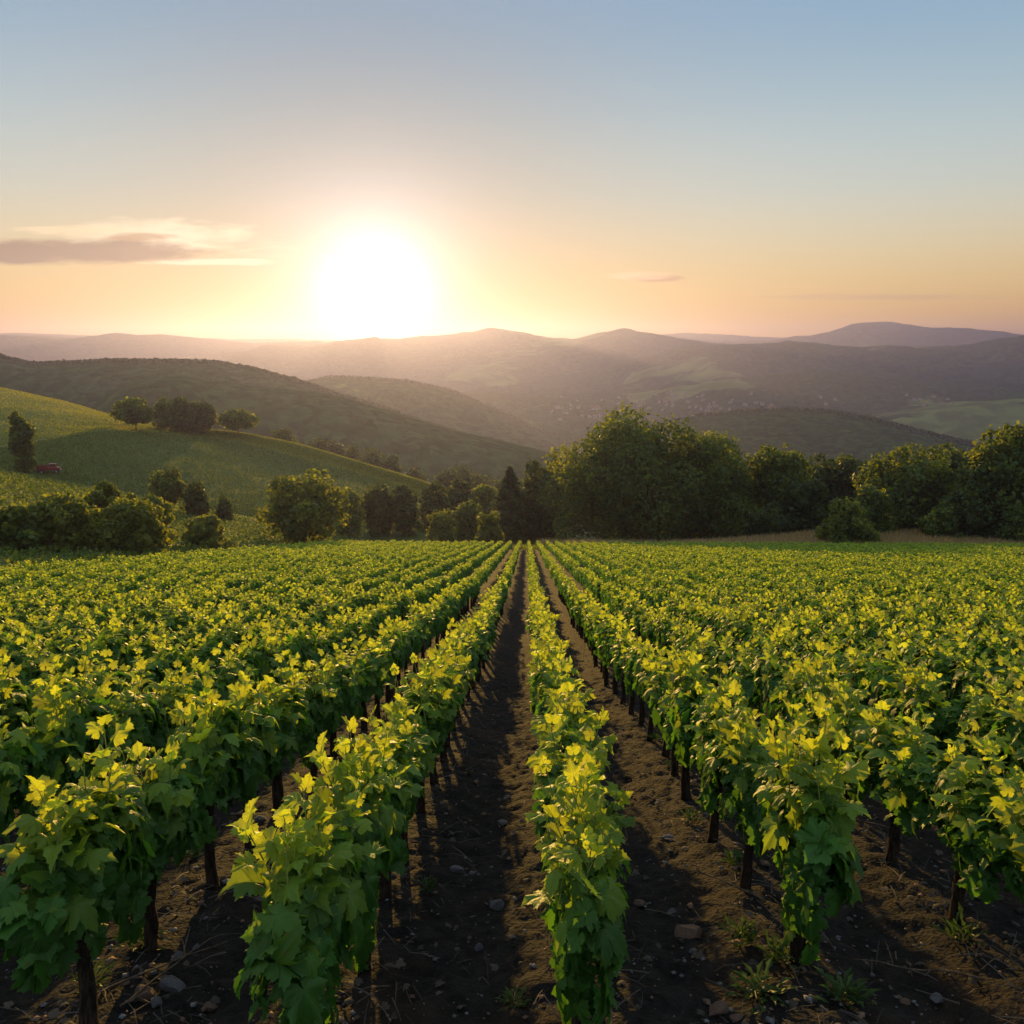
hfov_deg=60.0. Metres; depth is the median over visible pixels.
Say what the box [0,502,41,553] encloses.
bush
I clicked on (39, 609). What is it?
grapevine
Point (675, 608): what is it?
grapevine
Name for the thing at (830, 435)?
wooded knoll
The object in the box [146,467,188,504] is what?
broadleaf tree
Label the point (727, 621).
grapevine
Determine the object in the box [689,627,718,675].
grapevine
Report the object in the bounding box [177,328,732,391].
sunset mountain
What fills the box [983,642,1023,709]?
grapevine
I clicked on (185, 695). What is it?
grapevine
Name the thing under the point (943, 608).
grapevine
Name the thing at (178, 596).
grapevine
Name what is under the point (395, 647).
grapevine
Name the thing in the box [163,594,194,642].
grapevine
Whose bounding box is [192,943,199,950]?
stone
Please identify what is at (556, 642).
grapevine
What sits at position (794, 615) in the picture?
grapevine
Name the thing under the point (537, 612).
grapevine
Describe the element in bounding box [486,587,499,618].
grapevine
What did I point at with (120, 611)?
grapevine
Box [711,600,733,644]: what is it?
grapevine
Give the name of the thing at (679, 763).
weed
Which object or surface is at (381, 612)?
grapevine
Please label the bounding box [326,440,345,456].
broadleaf tree
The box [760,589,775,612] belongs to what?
grapevine
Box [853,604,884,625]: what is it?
grapevine
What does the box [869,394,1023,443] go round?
field slope
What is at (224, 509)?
bush
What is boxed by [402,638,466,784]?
grapevine
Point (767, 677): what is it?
grapevine
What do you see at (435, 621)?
grapevine
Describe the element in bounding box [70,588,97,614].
grapevine
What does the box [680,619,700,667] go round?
grapevine
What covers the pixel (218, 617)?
grapevine
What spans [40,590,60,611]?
grapevine
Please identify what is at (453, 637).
grapevine
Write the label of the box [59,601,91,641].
grapevine
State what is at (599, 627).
grapevine
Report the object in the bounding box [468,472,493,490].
broadleaf tree
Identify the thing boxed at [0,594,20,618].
grapevine
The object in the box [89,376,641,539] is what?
wooded foothill
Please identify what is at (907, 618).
grapevine
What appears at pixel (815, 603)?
grapevine
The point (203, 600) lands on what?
grapevine
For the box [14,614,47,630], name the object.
grapevine
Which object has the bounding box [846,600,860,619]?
grapevine
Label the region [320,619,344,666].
grapevine
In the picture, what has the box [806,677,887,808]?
grapevine
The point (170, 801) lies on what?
grapevine
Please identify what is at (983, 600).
grapevine
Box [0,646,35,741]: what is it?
grapevine
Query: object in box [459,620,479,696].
grapevine
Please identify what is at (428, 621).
grapevine
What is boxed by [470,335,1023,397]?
broad mountain
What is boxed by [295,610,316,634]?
grapevine
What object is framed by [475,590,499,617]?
grapevine
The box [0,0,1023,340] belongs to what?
sky
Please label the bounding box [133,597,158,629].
grapevine
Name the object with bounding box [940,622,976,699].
grapevine
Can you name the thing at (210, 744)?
grapevine
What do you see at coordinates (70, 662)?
grapevine
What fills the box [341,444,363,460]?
broadleaf tree
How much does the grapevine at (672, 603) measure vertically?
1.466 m
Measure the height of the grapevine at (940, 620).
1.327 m
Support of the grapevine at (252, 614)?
on the ground at (670, 993)
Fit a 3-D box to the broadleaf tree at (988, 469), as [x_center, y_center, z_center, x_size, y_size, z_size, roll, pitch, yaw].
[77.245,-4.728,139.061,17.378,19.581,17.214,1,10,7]
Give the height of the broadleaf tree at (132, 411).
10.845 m
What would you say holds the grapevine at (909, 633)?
on the ground at (670, 993)
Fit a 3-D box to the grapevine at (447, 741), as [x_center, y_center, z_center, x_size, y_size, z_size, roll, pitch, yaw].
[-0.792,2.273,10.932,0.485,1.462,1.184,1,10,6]
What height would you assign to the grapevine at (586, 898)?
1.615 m
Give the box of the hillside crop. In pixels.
[0,468,368,566]
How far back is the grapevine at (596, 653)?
17.16 m
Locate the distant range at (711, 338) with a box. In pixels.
[0,333,782,342]
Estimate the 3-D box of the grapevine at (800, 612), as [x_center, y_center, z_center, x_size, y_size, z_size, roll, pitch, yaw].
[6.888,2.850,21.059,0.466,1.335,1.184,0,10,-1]
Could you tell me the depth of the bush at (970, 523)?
135.20 m
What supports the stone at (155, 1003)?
on the ground at (670, 993)
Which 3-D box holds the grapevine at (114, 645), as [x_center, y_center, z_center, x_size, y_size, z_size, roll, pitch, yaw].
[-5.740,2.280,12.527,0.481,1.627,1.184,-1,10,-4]
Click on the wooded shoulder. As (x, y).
(453, 410)
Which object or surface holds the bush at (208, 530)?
on the ground at (670, 993)
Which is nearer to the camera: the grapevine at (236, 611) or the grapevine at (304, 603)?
the grapevine at (236, 611)
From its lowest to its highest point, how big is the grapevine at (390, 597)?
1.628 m
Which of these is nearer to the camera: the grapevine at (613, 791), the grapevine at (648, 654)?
the grapevine at (613, 791)
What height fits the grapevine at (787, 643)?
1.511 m
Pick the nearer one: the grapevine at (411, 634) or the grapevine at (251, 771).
the grapevine at (251, 771)
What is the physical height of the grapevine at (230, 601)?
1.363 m
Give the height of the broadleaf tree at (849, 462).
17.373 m
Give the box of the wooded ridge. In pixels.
[0,358,466,432]
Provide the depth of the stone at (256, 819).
7.80 m
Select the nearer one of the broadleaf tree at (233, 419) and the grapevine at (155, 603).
the grapevine at (155, 603)
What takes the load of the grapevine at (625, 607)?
on the ground at (670, 993)
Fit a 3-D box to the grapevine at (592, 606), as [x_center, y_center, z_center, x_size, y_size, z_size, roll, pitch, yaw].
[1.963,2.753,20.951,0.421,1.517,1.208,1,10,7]
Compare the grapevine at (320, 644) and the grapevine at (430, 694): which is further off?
the grapevine at (320, 644)
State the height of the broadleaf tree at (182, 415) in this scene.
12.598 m
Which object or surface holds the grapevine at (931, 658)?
on the ground at (670, 993)
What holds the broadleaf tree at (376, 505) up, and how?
on the meadow hill
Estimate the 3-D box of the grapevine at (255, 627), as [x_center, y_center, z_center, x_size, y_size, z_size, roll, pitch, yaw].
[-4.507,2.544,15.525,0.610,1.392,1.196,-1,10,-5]
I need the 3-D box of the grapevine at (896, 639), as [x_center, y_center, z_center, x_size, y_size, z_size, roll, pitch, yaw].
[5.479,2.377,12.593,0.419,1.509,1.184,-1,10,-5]
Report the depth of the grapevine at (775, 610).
22.86 m
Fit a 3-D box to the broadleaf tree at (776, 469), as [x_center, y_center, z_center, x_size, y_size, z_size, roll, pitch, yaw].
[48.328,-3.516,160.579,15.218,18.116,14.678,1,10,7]
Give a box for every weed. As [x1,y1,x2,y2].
[70,959,119,995]
[110,926,167,951]
[184,847,202,859]
[412,874,437,893]
[495,984,530,1010]
[648,731,662,742]
[663,760,681,768]
[676,806,704,825]
[717,913,759,948]
[720,848,743,872]
[726,956,796,1015]
[755,928,802,970]
[812,966,879,1011]
[928,902,989,945]
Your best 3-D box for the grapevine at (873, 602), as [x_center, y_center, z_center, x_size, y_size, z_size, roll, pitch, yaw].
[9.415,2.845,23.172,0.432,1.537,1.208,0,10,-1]
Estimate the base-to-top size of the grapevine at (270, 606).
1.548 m
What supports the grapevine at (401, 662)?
on the ground at (670, 993)
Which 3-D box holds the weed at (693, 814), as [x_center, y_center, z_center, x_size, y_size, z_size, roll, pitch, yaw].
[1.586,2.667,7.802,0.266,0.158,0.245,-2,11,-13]
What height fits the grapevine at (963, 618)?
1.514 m
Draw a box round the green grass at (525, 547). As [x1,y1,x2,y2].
[501,543,559,549]
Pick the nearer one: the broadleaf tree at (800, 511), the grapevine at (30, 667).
the grapevine at (30, 667)
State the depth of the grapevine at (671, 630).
17.08 m
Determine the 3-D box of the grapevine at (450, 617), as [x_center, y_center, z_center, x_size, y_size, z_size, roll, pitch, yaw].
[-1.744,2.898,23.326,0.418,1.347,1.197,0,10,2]
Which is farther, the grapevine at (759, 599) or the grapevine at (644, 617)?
the grapevine at (759, 599)
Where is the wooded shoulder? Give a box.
[310,378,592,455]
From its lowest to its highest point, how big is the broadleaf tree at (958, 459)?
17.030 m
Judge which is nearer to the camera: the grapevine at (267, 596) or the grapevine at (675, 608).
the grapevine at (675, 608)
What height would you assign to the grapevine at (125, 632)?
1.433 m
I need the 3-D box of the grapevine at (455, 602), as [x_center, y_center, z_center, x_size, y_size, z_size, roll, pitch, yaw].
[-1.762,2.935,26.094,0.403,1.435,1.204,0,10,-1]
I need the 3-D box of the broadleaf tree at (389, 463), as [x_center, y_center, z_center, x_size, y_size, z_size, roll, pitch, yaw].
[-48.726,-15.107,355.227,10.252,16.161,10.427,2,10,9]
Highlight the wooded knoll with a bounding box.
[559,410,972,534]
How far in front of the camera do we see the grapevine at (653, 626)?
18.90 m
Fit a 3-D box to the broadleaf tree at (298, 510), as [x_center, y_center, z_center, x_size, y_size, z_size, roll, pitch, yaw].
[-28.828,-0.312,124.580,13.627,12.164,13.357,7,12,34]
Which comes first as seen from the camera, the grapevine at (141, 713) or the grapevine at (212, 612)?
the grapevine at (141, 713)
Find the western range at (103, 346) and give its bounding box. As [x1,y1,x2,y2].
[0,333,325,361]
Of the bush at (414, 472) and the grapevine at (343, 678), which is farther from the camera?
the bush at (414, 472)
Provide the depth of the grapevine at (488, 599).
21.58 m
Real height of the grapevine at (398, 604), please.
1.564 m
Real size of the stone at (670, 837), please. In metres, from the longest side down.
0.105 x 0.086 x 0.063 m
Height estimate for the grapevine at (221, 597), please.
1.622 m
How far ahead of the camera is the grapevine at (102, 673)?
9.79 m
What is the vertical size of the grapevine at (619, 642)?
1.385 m
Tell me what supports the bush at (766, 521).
on the ground at (670, 993)
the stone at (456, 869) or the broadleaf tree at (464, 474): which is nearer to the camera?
the stone at (456, 869)
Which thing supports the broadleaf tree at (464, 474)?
on the meadow hill
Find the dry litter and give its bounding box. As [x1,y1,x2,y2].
[0,632,1023,1023]
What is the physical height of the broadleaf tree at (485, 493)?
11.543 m
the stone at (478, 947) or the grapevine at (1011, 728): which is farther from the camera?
the grapevine at (1011, 728)
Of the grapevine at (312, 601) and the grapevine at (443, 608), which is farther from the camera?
the grapevine at (312, 601)
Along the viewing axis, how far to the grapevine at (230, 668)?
10.37 m
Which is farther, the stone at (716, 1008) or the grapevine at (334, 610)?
the grapevine at (334, 610)
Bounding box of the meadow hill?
[0,388,559,541]
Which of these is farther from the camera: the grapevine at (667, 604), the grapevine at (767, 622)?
the grapevine at (667, 604)
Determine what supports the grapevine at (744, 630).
on the ground at (670, 993)
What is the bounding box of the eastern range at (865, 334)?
[715,322,1020,346]
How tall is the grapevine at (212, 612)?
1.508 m
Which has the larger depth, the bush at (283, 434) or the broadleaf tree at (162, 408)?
the bush at (283, 434)
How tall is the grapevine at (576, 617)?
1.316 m
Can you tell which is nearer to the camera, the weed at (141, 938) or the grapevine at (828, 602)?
the weed at (141, 938)
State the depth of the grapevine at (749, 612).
21.05 m
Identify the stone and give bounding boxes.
[134,984,156,1001]
[151,996,162,1008]
[159,975,185,991]
[171,951,182,961]
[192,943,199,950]
[204,1001,217,1011]
[235,810,242,818]
[254,815,266,822]
[450,865,464,873]
[474,943,482,951]
[490,899,503,910]
[498,819,506,825]
[633,899,645,906]
[662,834,673,842]
[667,908,675,913]
[674,924,702,939]
[709,1000,728,1016]
[729,1013,742,1021]
[899,998,910,1004]
[930,992,942,1002]
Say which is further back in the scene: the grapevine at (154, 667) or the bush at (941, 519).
the bush at (941, 519)
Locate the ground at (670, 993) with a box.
[0,469,1023,1023]
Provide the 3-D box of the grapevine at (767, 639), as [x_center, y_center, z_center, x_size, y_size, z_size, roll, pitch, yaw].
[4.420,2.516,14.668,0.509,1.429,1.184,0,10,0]
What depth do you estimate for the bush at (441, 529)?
157.14 m
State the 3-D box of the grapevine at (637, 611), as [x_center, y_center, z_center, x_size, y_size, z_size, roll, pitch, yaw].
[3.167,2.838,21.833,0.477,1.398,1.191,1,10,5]
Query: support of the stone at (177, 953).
on the ground at (670, 993)
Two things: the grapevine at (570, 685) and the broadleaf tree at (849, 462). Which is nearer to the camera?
the grapevine at (570, 685)
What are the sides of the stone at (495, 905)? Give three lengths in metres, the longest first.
0.106 x 0.089 x 0.073 m
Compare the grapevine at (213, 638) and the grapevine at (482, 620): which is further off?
the grapevine at (482, 620)
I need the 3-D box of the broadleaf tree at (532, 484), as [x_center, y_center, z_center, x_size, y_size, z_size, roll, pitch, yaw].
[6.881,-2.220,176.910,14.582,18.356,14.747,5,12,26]
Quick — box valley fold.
[560,369,1023,418]
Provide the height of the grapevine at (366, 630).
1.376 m
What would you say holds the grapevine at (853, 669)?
on the ground at (670, 993)
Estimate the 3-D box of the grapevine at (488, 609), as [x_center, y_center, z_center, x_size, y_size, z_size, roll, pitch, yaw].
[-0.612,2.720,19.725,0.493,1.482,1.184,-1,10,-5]
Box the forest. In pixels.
[0,353,993,457]
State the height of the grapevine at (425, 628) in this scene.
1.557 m
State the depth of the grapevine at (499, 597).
25.62 m
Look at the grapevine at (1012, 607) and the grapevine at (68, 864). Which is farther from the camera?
the grapevine at (1012, 607)
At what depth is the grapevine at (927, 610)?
20.26 m
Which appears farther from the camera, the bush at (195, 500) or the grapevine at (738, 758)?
the bush at (195, 500)
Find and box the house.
[765,405,774,409]
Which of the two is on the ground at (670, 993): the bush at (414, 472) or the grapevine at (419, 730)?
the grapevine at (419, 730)
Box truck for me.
[36,463,61,473]
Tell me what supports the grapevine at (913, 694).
on the ground at (670, 993)
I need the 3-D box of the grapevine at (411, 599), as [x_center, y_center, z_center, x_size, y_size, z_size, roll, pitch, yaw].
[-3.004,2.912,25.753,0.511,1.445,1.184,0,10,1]
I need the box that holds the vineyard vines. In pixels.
[0,539,1023,645]
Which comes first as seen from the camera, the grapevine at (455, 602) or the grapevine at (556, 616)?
the grapevine at (556, 616)
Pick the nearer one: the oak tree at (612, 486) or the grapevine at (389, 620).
the grapevine at (389, 620)
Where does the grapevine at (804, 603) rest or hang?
on the ground at (670, 993)
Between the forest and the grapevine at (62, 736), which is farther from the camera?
the forest
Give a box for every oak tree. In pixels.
[536,400,722,540]
[634,430,763,540]
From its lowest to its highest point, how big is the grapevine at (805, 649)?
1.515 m
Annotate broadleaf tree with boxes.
[6,409,37,472]
[109,396,153,429]
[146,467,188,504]
[151,396,175,429]
[165,395,202,431]
[188,399,217,432]
[215,408,260,433]
[253,465,353,543]
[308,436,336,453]
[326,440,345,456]
[331,485,366,537]
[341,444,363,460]
[356,447,384,466]
[360,482,397,535]
[380,454,402,472]
[387,485,421,535]
[417,480,456,528]
[434,468,460,488]
[444,478,481,514]
[449,463,475,490]
[451,498,482,542]
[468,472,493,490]
[471,483,497,515]
[491,476,501,488]
[519,456,575,540]
[738,443,817,523]
[770,478,828,532]
[807,451,854,524]
[834,452,863,499]
[848,454,897,500]
[850,442,960,529]
[928,441,970,487]
[948,420,1023,526]
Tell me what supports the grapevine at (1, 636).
on the ground at (670, 993)
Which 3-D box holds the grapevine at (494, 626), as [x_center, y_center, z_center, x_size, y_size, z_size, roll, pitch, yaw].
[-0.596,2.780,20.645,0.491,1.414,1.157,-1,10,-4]
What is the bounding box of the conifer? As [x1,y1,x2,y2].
[486,466,545,543]
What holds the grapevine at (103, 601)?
on the ground at (670, 993)
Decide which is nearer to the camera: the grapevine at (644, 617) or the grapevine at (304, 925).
the grapevine at (304, 925)
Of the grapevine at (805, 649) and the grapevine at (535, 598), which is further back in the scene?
the grapevine at (535, 598)
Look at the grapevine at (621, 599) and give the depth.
24.69 m
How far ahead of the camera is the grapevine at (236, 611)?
18.52 m
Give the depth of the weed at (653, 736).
11.28 m
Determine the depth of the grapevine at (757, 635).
15.50 m
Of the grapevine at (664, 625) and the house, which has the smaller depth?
the grapevine at (664, 625)
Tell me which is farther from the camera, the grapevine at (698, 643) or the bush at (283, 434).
the bush at (283, 434)
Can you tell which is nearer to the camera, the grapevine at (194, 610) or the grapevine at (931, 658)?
the grapevine at (931, 658)
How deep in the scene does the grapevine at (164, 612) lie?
20.57 m
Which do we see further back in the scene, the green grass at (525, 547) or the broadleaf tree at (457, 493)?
the broadleaf tree at (457, 493)
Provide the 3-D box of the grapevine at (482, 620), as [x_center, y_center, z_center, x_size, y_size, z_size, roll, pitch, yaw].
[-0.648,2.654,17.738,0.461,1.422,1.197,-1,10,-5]
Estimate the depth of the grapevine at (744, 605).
22.16 m
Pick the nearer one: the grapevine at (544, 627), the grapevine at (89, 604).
the grapevine at (544, 627)
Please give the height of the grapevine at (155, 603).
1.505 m
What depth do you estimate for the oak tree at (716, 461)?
155.34 m
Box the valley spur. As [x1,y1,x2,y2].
[460,391,670,438]
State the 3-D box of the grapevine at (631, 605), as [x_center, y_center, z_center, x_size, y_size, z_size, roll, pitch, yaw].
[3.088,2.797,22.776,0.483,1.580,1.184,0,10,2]
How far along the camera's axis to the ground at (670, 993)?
5.90 m
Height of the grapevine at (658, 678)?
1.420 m
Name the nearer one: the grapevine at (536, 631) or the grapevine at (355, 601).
the grapevine at (536, 631)
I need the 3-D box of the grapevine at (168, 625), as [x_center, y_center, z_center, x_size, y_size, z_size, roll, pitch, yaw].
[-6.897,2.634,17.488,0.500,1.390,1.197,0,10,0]
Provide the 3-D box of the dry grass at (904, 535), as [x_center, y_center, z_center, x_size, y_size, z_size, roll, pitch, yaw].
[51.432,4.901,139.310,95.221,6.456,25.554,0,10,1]
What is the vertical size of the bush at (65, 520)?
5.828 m
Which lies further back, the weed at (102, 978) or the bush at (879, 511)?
the bush at (879, 511)
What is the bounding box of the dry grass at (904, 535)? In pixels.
[536,526,1023,545]
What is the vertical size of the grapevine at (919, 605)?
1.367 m
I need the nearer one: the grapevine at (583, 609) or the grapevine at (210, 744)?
the grapevine at (210, 744)
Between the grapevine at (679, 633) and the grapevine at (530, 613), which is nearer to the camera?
the grapevine at (679, 633)
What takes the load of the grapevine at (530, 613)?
on the ground at (670, 993)
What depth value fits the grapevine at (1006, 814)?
4.82 m
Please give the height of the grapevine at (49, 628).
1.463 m
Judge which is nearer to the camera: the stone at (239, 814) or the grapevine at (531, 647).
the stone at (239, 814)
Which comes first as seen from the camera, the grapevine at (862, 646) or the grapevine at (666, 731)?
the grapevine at (666, 731)
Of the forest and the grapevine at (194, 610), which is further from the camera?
the forest
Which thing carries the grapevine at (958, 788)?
on the ground at (670, 993)
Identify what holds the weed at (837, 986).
on the ground at (670, 993)
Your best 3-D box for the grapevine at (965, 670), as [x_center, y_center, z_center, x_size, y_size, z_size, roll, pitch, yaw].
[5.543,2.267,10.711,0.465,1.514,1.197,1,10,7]
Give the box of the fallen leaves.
[0,644,1023,1023]
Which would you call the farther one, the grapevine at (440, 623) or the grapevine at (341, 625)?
the grapevine at (440, 623)
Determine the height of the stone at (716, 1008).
0.094 m
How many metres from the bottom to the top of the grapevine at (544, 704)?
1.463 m
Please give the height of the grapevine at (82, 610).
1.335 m
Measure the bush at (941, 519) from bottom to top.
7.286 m
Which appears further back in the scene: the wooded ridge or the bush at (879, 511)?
the wooded ridge
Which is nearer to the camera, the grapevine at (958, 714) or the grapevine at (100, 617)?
the grapevine at (958, 714)
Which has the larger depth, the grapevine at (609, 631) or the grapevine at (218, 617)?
the grapevine at (218, 617)
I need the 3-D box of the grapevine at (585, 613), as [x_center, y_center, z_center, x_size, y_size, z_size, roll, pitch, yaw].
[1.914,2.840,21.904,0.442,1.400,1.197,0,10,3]
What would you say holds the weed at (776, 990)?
on the ground at (670, 993)
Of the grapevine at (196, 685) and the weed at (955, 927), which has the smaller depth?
the weed at (955, 927)
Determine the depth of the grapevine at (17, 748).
5.84 m
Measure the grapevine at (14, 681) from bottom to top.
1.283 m
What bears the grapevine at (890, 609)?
on the ground at (670, 993)
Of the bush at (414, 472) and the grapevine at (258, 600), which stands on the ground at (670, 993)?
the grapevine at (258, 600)
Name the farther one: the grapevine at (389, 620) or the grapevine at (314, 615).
the grapevine at (314, 615)
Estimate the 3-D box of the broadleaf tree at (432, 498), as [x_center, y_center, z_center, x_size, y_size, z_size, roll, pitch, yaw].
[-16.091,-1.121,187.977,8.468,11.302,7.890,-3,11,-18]
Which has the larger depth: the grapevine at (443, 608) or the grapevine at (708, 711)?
the grapevine at (443, 608)
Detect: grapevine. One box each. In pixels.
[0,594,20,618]
[0,610,17,633]
[0,620,44,640]
[0,623,13,648]
[0,623,45,674]
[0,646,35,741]
[0,658,24,702]
[0,703,46,843]
[0,714,156,1023]
[2,602,35,626]
[8,630,63,693]
[13,650,115,825]
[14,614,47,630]
[15,589,46,615]
[16,654,88,727]
[28,595,58,619]
[28,611,71,646]
[33,604,68,625]
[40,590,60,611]
[45,624,78,675]
[53,598,80,618]
[53,630,101,685]
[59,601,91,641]
[67,611,100,659]
[67,649,129,708]
[69,605,92,616]
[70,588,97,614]
[83,600,113,619]
[84,606,109,632]
[87,614,128,673]
[89,658,164,787]
[92,595,110,607]
[101,741,207,952]
[104,592,132,633]
[106,601,134,658]
[106,614,133,659]
[115,643,164,702]
[120,624,161,672]
[126,616,154,645]
[127,595,145,620]
[127,659,201,773]
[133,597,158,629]
[145,619,182,650]
[146,589,167,612]
[146,610,178,636]
[148,628,187,694]
[152,602,170,627]
[158,661,263,890]
[162,593,191,616]
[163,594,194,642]
[173,618,203,652]
[177,656,221,719]
[179,632,210,675]
[182,589,203,615]
[186,605,206,634]
[192,605,217,648]
[198,588,212,613]
[199,595,224,617]
[202,619,234,674]
[208,641,258,711]
[211,582,230,610]
[212,603,236,635]
[217,669,280,851]
[218,600,235,612]
[218,772,387,1023]
[219,601,247,629]
[220,608,256,670]
[235,622,279,693]
[238,590,253,612]
[243,605,262,626]
[246,613,271,689]
[250,596,278,629]
[251,592,266,611]
[256,649,310,813]
[257,610,284,636]
[260,592,276,604]
[263,617,294,684]
[272,599,285,618]
[277,602,301,642]
[283,660,342,780]
[284,598,300,619]
[284,619,316,680]
[290,588,308,620]
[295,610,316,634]
[299,605,323,635]
[300,716,407,972]
[301,588,317,613]
[306,622,327,682]
[308,585,325,608]
[308,637,357,760]
[312,592,338,634]
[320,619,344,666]
[324,593,342,629]
[324,606,353,661]
[330,596,352,629]
[332,704,427,900]
[337,645,367,743]
[339,586,359,617]
[342,604,365,656]
[344,630,389,731]
[346,585,359,620]
[353,610,371,656]
[355,585,366,614]
[355,604,375,648]
[356,604,380,648]
[362,633,394,718]
[372,691,436,851]
[374,599,388,636]
[375,598,394,638]
[375,616,402,697]
[376,620,401,703]
[378,590,396,627]
[381,647,457,813]
[390,588,402,620]
[393,615,408,687]
[398,585,411,620]
[398,613,417,682]
[399,615,426,673]
[402,600,429,669]
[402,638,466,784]
[405,589,415,616]
[409,601,435,658]
[422,598,439,656]
[424,641,475,762]
[427,639,464,746]
[430,600,444,649]
[433,588,456,636]
[434,595,448,640]
[440,583,454,635]
[442,597,451,640]
[445,617,471,718]
[445,625,469,731]
[448,586,458,629]
[457,622,472,705]
[458,614,491,689]
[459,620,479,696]
[467,611,491,681]
[471,608,489,674]
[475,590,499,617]
[475,610,494,667]
[478,600,494,661]
[479,597,498,623]
[480,600,496,655]
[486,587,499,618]
[490,591,500,622]
[520,745,631,1023]
[524,725,636,933]
[525,600,540,634]
[525,683,616,842]
[526,629,569,724]
[526,633,550,677]
[526,635,581,711]
[528,591,546,610]
[528,604,545,636]
[528,625,569,675]
[529,611,555,650]
[530,597,547,636]
[530,657,590,748]
[531,604,559,642]
[532,602,551,636]
[536,620,558,646]
[536,653,590,748]
[544,627,556,645]
[572,590,582,634]
[572,593,582,637]
[577,588,592,642]
[581,594,595,645]
[581,599,593,649]
[584,605,601,667]
[584,607,597,660]
[587,599,602,654]
[591,603,610,671]
[593,614,611,678]
[596,610,616,686]
[599,610,634,693]
[610,625,633,704]
[612,591,623,631]
[616,631,641,714]
[617,586,631,614]
[621,592,636,639]
[624,589,639,640]
[625,637,649,725]
[631,598,649,647]
[632,639,662,740]
[638,606,655,643]
[638,646,674,757]
[643,610,658,646]
[652,602,668,655]
[655,604,674,658]
[657,653,679,775]
[661,643,711,799]
[666,592,679,618]
[666,615,685,650]
[667,591,682,616]
[669,618,687,659]
[671,598,693,628]
[676,599,693,626]
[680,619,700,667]
[683,663,757,843]
[687,596,702,627]
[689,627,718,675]
[693,599,709,635]
[695,631,734,692]
[699,598,723,645]
[702,678,783,889]
[706,587,718,608]
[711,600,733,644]
[713,626,743,708]
[714,595,728,606]
[720,604,740,651]
[721,593,737,608]
[728,606,765,656]
[728,637,766,724]
[733,596,753,620]
[741,604,754,626]
[743,626,765,663]
[749,597,771,630]
[752,628,793,734]
[753,593,762,611]
[753,696,870,966]
[758,612,777,637]
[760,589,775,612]
[761,622,787,660]
[768,596,783,621]
[769,643,811,745]
[771,617,801,670]
[772,613,789,632]
[778,596,799,618]
[785,605,806,641]
[791,605,808,619]
[792,640,841,767]
[795,624,828,666]
[796,605,820,642]
[797,588,815,611]
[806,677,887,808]
[808,588,825,615]
[812,621,834,647]
[814,635,851,706]
[816,603,842,631]
[818,596,835,617]
[829,617,868,660]
[830,608,864,639]
[832,590,849,620]
[836,638,882,719]
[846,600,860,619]
[847,698,941,863]
[850,594,871,612]
[853,603,879,646]
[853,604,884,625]
[854,638,880,663]
[858,629,911,723]
[864,590,880,616]
[872,620,896,648]
[873,624,918,714]
[874,610,893,633]
[879,597,900,620]
[890,659,953,756]
[892,601,918,638]
[892,602,919,618]
[892,621,921,647]
[900,589,921,611]
[908,717,1023,924]
[909,625,959,705]
[911,618,949,654]
[912,611,939,639]
[913,592,935,625]
[913,598,929,610]
[931,599,956,617]
[931,610,957,634]
[931,618,967,643]
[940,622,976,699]
[941,669,1023,789]
[945,601,970,620]
[945,636,993,750]
[953,606,977,637]
[959,589,987,610]
[962,616,998,658]
[963,600,991,637]
[967,626,1013,706]
[972,603,1010,644]
[976,591,1005,615]
[976,764,1023,901]
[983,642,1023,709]
[988,603,1020,624]
[991,673,1023,786]
[992,621,1023,656]
[995,616,1023,639]
[1002,597,1021,621]
[1005,631,1023,673]
[1014,612,1023,626]
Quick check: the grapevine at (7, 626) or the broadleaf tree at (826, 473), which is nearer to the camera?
the grapevine at (7, 626)
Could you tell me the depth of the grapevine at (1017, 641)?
11.70 m
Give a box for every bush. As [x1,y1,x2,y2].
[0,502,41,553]
[19,491,102,551]
[76,479,137,540]
[94,497,177,554]
[139,493,174,525]
[178,481,214,516]
[180,513,236,549]
[211,494,234,520]
[270,428,299,443]
[405,465,428,480]
[425,508,456,542]
[473,510,506,544]
[743,501,789,537]
[813,496,881,543]
[843,484,897,534]
[915,499,964,539]
[939,490,1004,539]
[990,504,1023,541]
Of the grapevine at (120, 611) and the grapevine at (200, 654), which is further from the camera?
the grapevine at (120, 611)
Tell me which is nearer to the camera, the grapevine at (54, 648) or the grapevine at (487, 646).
the grapevine at (54, 648)
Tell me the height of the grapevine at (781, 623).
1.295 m
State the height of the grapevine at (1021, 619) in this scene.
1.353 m
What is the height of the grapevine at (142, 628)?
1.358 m
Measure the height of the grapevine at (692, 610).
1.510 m
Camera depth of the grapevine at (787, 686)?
9.18 m
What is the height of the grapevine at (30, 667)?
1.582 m
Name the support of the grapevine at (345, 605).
on the ground at (670, 993)
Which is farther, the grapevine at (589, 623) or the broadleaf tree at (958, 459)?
the broadleaf tree at (958, 459)
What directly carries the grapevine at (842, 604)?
on the ground at (670, 993)

